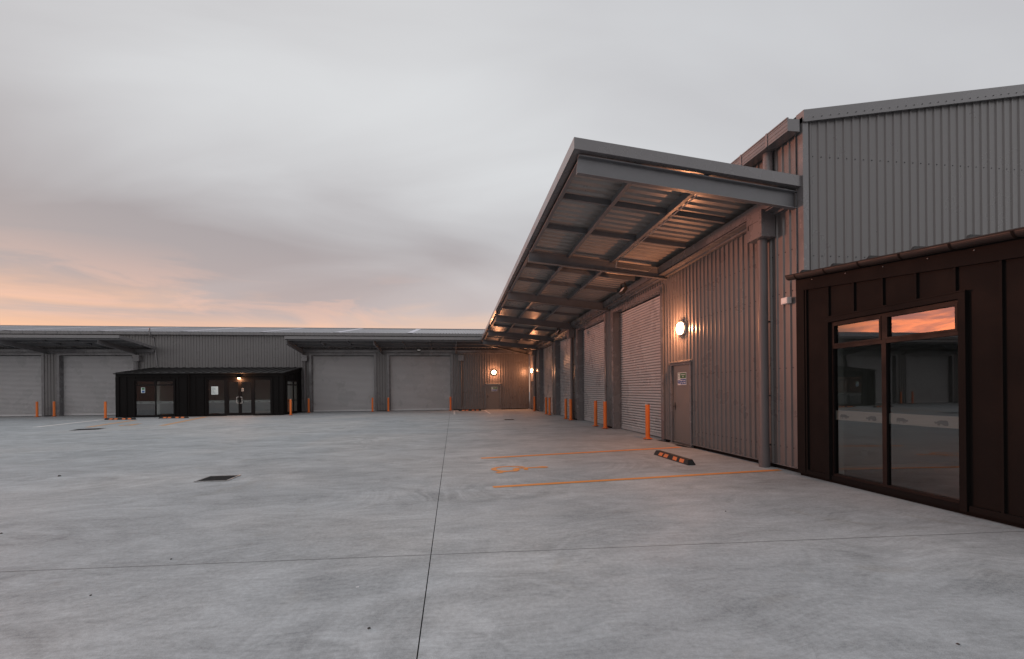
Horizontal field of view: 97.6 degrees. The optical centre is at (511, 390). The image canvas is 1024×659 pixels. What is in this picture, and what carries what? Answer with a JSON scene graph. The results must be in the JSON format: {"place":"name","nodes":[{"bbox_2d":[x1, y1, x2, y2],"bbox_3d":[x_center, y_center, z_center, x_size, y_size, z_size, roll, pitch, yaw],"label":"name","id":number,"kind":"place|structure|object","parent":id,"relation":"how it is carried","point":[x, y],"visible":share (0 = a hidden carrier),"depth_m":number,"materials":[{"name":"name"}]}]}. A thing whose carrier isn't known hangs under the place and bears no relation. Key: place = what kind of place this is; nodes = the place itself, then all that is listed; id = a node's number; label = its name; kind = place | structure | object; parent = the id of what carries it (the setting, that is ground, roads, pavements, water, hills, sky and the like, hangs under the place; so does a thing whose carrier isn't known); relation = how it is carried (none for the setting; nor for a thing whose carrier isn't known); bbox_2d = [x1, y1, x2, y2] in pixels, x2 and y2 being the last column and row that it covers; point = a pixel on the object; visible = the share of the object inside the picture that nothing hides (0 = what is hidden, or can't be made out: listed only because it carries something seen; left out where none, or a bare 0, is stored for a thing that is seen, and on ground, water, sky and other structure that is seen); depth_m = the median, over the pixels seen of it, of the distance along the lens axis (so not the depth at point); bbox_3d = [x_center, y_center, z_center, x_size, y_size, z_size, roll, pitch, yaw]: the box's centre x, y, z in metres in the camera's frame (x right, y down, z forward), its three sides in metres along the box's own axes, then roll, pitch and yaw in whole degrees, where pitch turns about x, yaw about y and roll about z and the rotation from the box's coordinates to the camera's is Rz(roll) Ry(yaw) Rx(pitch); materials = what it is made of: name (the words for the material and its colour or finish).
{"place":"outdoors","nodes":[
{"label":"outdoors","id":0,"kind":"place"},
{"bbox_2d":[0,392,1023,658],"bbox_3d":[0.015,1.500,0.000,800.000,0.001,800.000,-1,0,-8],"label":"ground","id":1,"kind":"structure","parent":0,"point":[294,534],"depth_m":4.20,"materials":[{"name":"concrete"}]},
{"bbox_2d":[35,401,39,416],"bbox_3d":[-31.949,1.276,30.134,0.270,1.067,0.270,-1,0,32],"label":"bollard","id":2,"kind":"object","parent":1,"relation":"on","point":[37,415],"visible":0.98,"depth_m":30.10,"materials":[{"name":"metal"}]},
{"bbox_2d":[52,401,55,416],"bbox_3d":[-31.251,1.270,30.579,0.270,1.067,0.270,-1,0,-8],"label":"bollard","id":3,"kind":"object","parent":1,"relation":"on","point":[54,410],"visible":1,"depth_m":30.55,"materials":[{"name":"metal"}]},
{"bbox_2d":[38,420,97,426],"bbox_3d":[-22.988,1.719,23.477,0.300,0.001,5.966,-1,0,-19],"label":"road marking","id":4,"kind":"object","parent":1,"relation":"on","point":[66,423],"visible":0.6,"depth_m":23.05,"materials":[{"name":"white paint"}]},
{"bbox_2d":[69,428,103,430],"bbox_3d":[-18.028,1.667,19.056,0.928,0.012,0.928,-1,0,-28],"label":"drain grate","id":5,"kind":"object","parent":1,"relation":"on","point":[87,429],"visible":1,"depth_m":18.94,"materials":[{"name":"metal"}]},
{"bbox_2d":[104,401,106,417],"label":"bollard","id":6,"kind":"object","parent":1,"relation":"on","point":[105,409],"visible":0.94,"depth_m":27.66,"materials":[{"name":"metal"}]},
{"bbox_2d":[90,420,134,426],"bbox_3d":[-20.341,1.693,22.871,0.281,0.001,5.518,-1,0,-23],"label":"road marking","id":7,"kind":"object","parent":1,"relation":"on","point":[112,423],"visible":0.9,"depth_m":22.73,"materials":[{"name":"orange paint"}]},
{"bbox_2d":[104,418,135,419],"bbox_3d":[-22.726,1.666,26.002,1.680,0.101,0.170,-1,0,-3],"label":"wheel stop","id":8,"kind":"object","parent":1,"relation":"on","point":[120,419],"visible":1,"depth_m":25.94,"materials":[{"name":"black rubber"}]},
{"bbox_2d":[158,416,188,418],"bbox_3d":[-20.326,1.643,26.924,1.680,0.101,0.170,-1,0,-3],"label":"wheel stop","id":9,"kind":"object","parent":1,"relation":"on","point":[174,417],"visible":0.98,"depth_m":26.86,"materials":[{"name":"black rubber"}]},
{"bbox_2d":[159,417,203,425],"bbox_3d":[-17.854,1.669,24.627,0.260,0.001,7.956,-1,0,-22],"label":"road marking","id":10,"kind":"object","parent":1,"relation":"on","point":[180,421],"visible":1,"depth_m":23.77,"materials":[{"name":"orange paint"}]},
{"bbox_2d":[113,367,301,416],"bbox_3d":[-20.168,0.009,30.482,9.975,3.362,3.890,-1,0,-8],"label":"office annex","id":11,"kind":"object","parent":1,"relation":"on","point":[175,391],"visible":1,"depth_m":29.15,"materials":[{"name":"black metal"}]},
{"bbox_2d":[135,380,173,415],"bbox_3d":[-22.643,0.510,28.422,2.240,2.240,0.086,-1,0,-8],"label":"window","id":12,"kind":"structure","parent":11,"relation":"in","point":[155,384],"depth_m":28.39,"materials":[{"name":"black metal"}]},
{"bbox_2d":[211,386,217,394],"bbox_3d":[-19.155,0.026,28.867,0.400,0.520,0.006,-1,0,-8],"label":"notice","id":13,"kind":"object","parent":11,"relation":"attached to","point":[214,390],"depth_m":28.86,"materials":[{"name":"paper"}]},
{"bbox_2d":[227,380,239,414],"bbox_3d":[-18.021,0.495,28.984,0.762,2.270,0.149,-1,0,-8],"label":"glass door","id":14,"kind":"structure","parent":11,"relation":"in","point":[228,401],"depth_m":29.01,"materials":[{"name":"grey"}]},
{"bbox_2d":[240,380,252,414],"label":"glass door","id":15,"kind":"structure","parent":11,"relation":"in","point":[241,381],"depth_m":29.11,"materials":[{"name":"grey"}]},
{"bbox_2d":[287,380,297,412],"bbox_3d":[-15.329,0.439,31.265,0.086,2.180,2.100,-1,0,-8],"label":"window","id":16,"kind":"structure","parent":11,"relation":"in","point":[293,384],"depth_m":31.44,"materials":[{"name":"black metal"}]},
{"bbox_2d":[194,475,240,481],"bbox_3d":[-5.131,1.542,7.825,0.528,0.012,0.528,-1,0,-8],"label":"drain grate","id":17,"kind":"object","parent":1,"relation":"on","point":[217,478],"visible":1,"depth_m":7.80,"materials":[{"name":"metal"}]},
{"bbox_2d":[0,325,528,416],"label":"warehouse","id":18,"kind":"structure","parent":1,"relation":"on","point":[76,384],"depth_m":33.33,"materials":[{"name":"paint"}]},
{"bbox_2d":[0,356,41,416],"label":"roller door","id":19,"kind":"structure","parent":18,"relation":"in","point":[20,376],"depth_m":30.90,"materials":[{"name":"paint"}]},
{"bbox_2d":[0,334,156,353],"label":"loading canopy","id":20,"kind":"object","parent":18,"relation":"attached to","point":[119,344],"visible":1,"depth_m":29.49,"materials":[{"name":"metal"}]},
{"bbox_2d":[62,356,132,415],"bbox_3d":[-29.017,-0.324,31.687,4.650,4.210,0.350,-1,0,-8],"label":"roller door","id":21,"kind":"structure","parent":18,"relation":"in","point":[88,381],"depth_m":31.47,"materials":[{"name":"paint"}]},
{"bbox_2d":[312,356,374,411],"bbox_3d":[-12.644,-0.482,33.844,4.500,4.210,0.350,-1,0,-8],"label":"roller door","id":22,"kind":"structure","parent":18,"relation":"in","point":[340,383],"depth_m":33.70,"materials":[{"name":"paint"}]},
{"bbox_2d":[284,336,526,354],"bbox_3d":[-6.842,-3.171,32.402,16.920,0.925,3.640,-1,0,-8],"label":"loading canopy","id":23,"kind":"object","parent":18,"relation":"attached to","point":[298,343],"visible":0.82,"depth_m":31.92,"materials":[{"name":"metal"}]},
{"bbox_2d":[390,356,450,410],"bbox_3d":[-7.033,-0.537,34.583,4.620,4.210,0.350,-1,0,-8],"label":"roller door","id":24,"kind":"structure","parent":18,"relation":"in","point":[417,383],"depth_m":34.44,"materials":[{"name":"paint"}]},
{"bbox_2d":[289,399,292,414],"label":"bollard","id":25,"kind":"object","parent":1,"relation":"on","point":[290,400],"visible":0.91,"depth_m":29.22,"materials":[{"name":"metal"}]},
{"bbox_2d":[307,398,309,412],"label":"bollard","id":26,"kind":"object","parent":1,"relation":"on","point":[308,405],"visible":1,"depth_m":32.53,"materials":[{"name":"metal"}]},
{"bbox_2d":[387,397,388,411],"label":"bollard","id":27,"kind":"object","parent":1,"relation":"on","point":[387,404],"visible":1,"depth_m":33.28,"materials":[{"name":"metal"}]},
{"bbox_2d":[416,416,449,658],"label":"ground joint","id":28,"kind":"object","parent":1,"relation":"on","point":[428,571],"visible":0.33,"depth_m":3.56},
{"bbox_2d":[459,409,480,410],"bbox_3d":[-3.087,1.476,32.877,1.680,0.101,0.170,-1,0,-5],"label":"wheel stop","id":29,"kind":"object","parent":1,"relation":"on","point":[471,410],"visible":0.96,"depth_m":32.83,"materials":[{"name":"black rubber"}]},
{"bbox_2d":[491,466,546,472],"bbox_3d":[0.094,1.495,8.608,1.155,0.001,0.620,-1,0,-29],"label":"road marking","id":30,"kind":"object","parent":1,"relation":"on","point":[514,469],"visible":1,"depth_m":8.57,"materials":[{"name":"orange paint"}]},
{"bbox_2d":[533,396,534,410],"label":"bollard","id":31,"kind":"object","parent":1,"relation":"on","point":[533,403],"visible":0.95,"depth_m":31.42,"materials":[{"name":"metal"}]},
{"bbox_2d":[545,397,546,413],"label":"bollard","id":32,"kind":"object","parent":1,"relation":"on","point":[545,405],"visible":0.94,"depth_m":27.45,"materials":[{"name":"metal"}]},
{"bbox_2d":[547,397,551,414],"bbox_3d":[2.225,0.945,26.517,0.270,1.067,0.270,-1,0,-28],"label":"bollard","id":33,"kind":"object","parent":1,"relation":"on","point":[549,403],"visible":0.95,"depth_m":26.47,"materials":[{"name":"metal"}]},
{"bbox_2d":[563,398,568,418],"bbox_3d":[2.748,0.940,22.854,0.270,1.067,0.270,-1,0,12],"label":"bollard","id":34,"kind":"object","parent":1,"relation":"on","point":[565,400],"visible":0.99,"depth_m":22.79,"materials":[{"name":"metal"}]},
{"bbox_2d":[568,398,573,419],"bbox_3d":[2.872,0.939,21.912,0.270,1.067,0.270,-1,0,-38],"label":"bollard","id":35,"kind":"object","parent":1,"relation":"on","point":[570,408],"visible":1,"depth_m":21.85,"materials":[{"name":"metal"}]},
{"bbox_2d":[482,447,681,458],"bbox_3d":[1.798,1.479,10.654,5.192,0.001,0.165,-1,0,-17],"label":"road marking","id":36,"kind":"object","parent":1,"relation":"on","point":[578,452],"visible":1,"depth_m":10.62,"materials":[{"name":"orange paint"}]},
{"bbox_2d":[592,400,598,425],"bbox_3d":[3.388,0.934,18.147,0.270,1.067,0.270,-1,0,2],"label":"bollard","id":37,"kind":"object","parent":1,"relation":"on","point":[595,412],"visible":1,"depth_m":18.09,"materials":[{"name":"metal"}]},
{"bbox_2d":[602,401,606,428],"bbox_3d":[3.535,0.932,17.026,0.270,1.067,0.270,-1,0,42],"label":"bollard","id":38,"kind":"object","parent":1,"relation":"on","point":[604,415],"visible":1,"depth_m":16.97,"materials":[{"name":"metal"}]},
{"bbox_2d":[493,469,780,487],"bbox_3d":[2.289,1.474,7.542,5.306,0.001,0.125,-1,0,-13],"label":"road marking","id":39,"kind":"object","parent":1,"relation":"on","point":[633,478],"visible":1,"depth_m":7.48,"materials":[{"name":"orange paint"}]},
{"bbox_2d":[643,403,652,439],"bbox_3d":[4.027,0.927,13.299,0.270,1.067,0.270,-1,0,-8],"label":"bollard","id":40,"kind":"object","parent":1,"relation":"on","point":[647,421],"visible":1,"depth_m":13.24,"materials":[{"name":"metal"}]},
{"bbox_2d":[654,450,695,464],"bbox_3d":[3.405,1.413,9.474,0.170,0.101,1.500,-1,0,-8],"label":"wheel stop","id":41,"kind":"object","parent":1,"relation":"on","point":[676,458],"visible":1,"depth_m":9.29,"materials":[{"name":"black rubber"}]},
{"bbox_2d":[529,84,1023,472],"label":"warehouse","id":42,"kind":"structure","parent":1,"relation":"on","point":[883,177],"depth_m":8.31,"materials":[{"name":"paint"}]},
{"bbox_2d":[543,345,552,412],"bbox_3d":[2.705,-0.906,29.205,0.550,4.760,4.100,-1,0,-8],"label":"roller door","id":43,"kind":"structure","parent":42,"relation":"in","point":[547,352],"depth_m":29.89,"materials":[{"name":"paint"}]},
{"bbox_2d":[559,338,570,416],"bbox_3d":[3.319,-0.912,24.545,0.550,4.760,3.700,-1,0,-8],"label":"roller door","id":44,"kind":"structure","parent":42,"relation":"in","point":[564,345],"depth_m":25.32,"materials":[{"name":"paint"}]},
{"bbox_2d":[583,321,604,423],"bbox_3d":[3.952,-0.918,19.736,0.550,4.760,3.860,-1,0,-8],"label":"roller door","id":45,"kind":"structure","parent":42,"relation":"in","point":[593,337],"depth_m":20.11,"materials":[{"name":"paint"}]},
{"bbox_2d":[620,295,660,436],"bbox_3d":[4.584,-0.925,14.943,0.550,4.760,3.870,-1,0,-8],"label":"roller door","id":46,"kind":"structure","parent":42,"relation":"in","point":[640,358],"depth_m":15.05,"materials":[{"name":"paint"}]},
{"bbox_2d":[481,137,800,354],"bbox_3d":[1.206,-3.412,21.238,4.057,1.341,27.748,-1,0,-8],"label":"loading canopy","id":47,"kind":"object","parent":42,"relation":"attached to","point":[610,218],"visible":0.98,"depth_m":10.24,"materials":[{"name":"metal"}]},
{"bbox_2d":[619,282,627,294],"bbox_3d":[3.293,-3.003,13.268,0.192,0.318,0.310,-1,0,-8],"label":"floodlight","id":48,"kind":"object","parent":47,"relation":"attached to","point":[623,289],"visible":1,"depth_m":13.15,"materials":[{"name":"black metal"}]},
{"bbox_2d":[676,322,685,334],"bbox_3d":[4.410,-1.613,11.698,0.162,0.330,0.330,-1,0,-8],"label":"wall lamp","id":49,"kind":"object","parent":42,"relation":"attached to","point":[680,328],"visible":1,"depth_m":11.60,"materials":[{"name":"white glass"}]},
{"bbox_2d":[678,372,685,384],"bbox_3d":[4.490,-0.304,11.838,0.010,0.330,0.440,-1,0,-8],"label":"door sign","id":50,"kind":"object","parent":42,"relation":"attached to","point":[681,378],"visible":1,"depth_m":11.81,"materials":[{"name":"white plastic"}]},
{"bbox_2d":[781,297,790,304],"bbox_3d":[4.899,-1.598,8.011,0.090,0.110,0.150,-1,0,-8],"label":"sensor box","id":51,"kind":"object","parent":42,"relation":"attached to","point":[785,300],"visible":1,"depth_m":7.97,"materials":[{"name":"white plastic"}]},
{"bbox_2d":[785,227,1023,528],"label":"office annex","id":52,"kind":"object","parent":1,"relation":"on","point":[910,375],"visible":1,"depth_m":6.27,"materials":[{"name":"metal"}]},
{"bbox_2d":[831,300,958,502],"bbox_3d":[5.163,0.146,6.127,0.086,2.417,1.820,-1,0,-8],"label":"window","id":53,"kind":"structure","parent":52,"relation":"in","point":[887,418],"depth_m":6.14,"materials":[{"name":"clear glass"}]},
{"bbox_2d":[0,0,1023,391],"label":"sky","id":54,"kind":"structure","parent":0,"point":[177,163],"materials":[{"name":"grey"}]}
]}

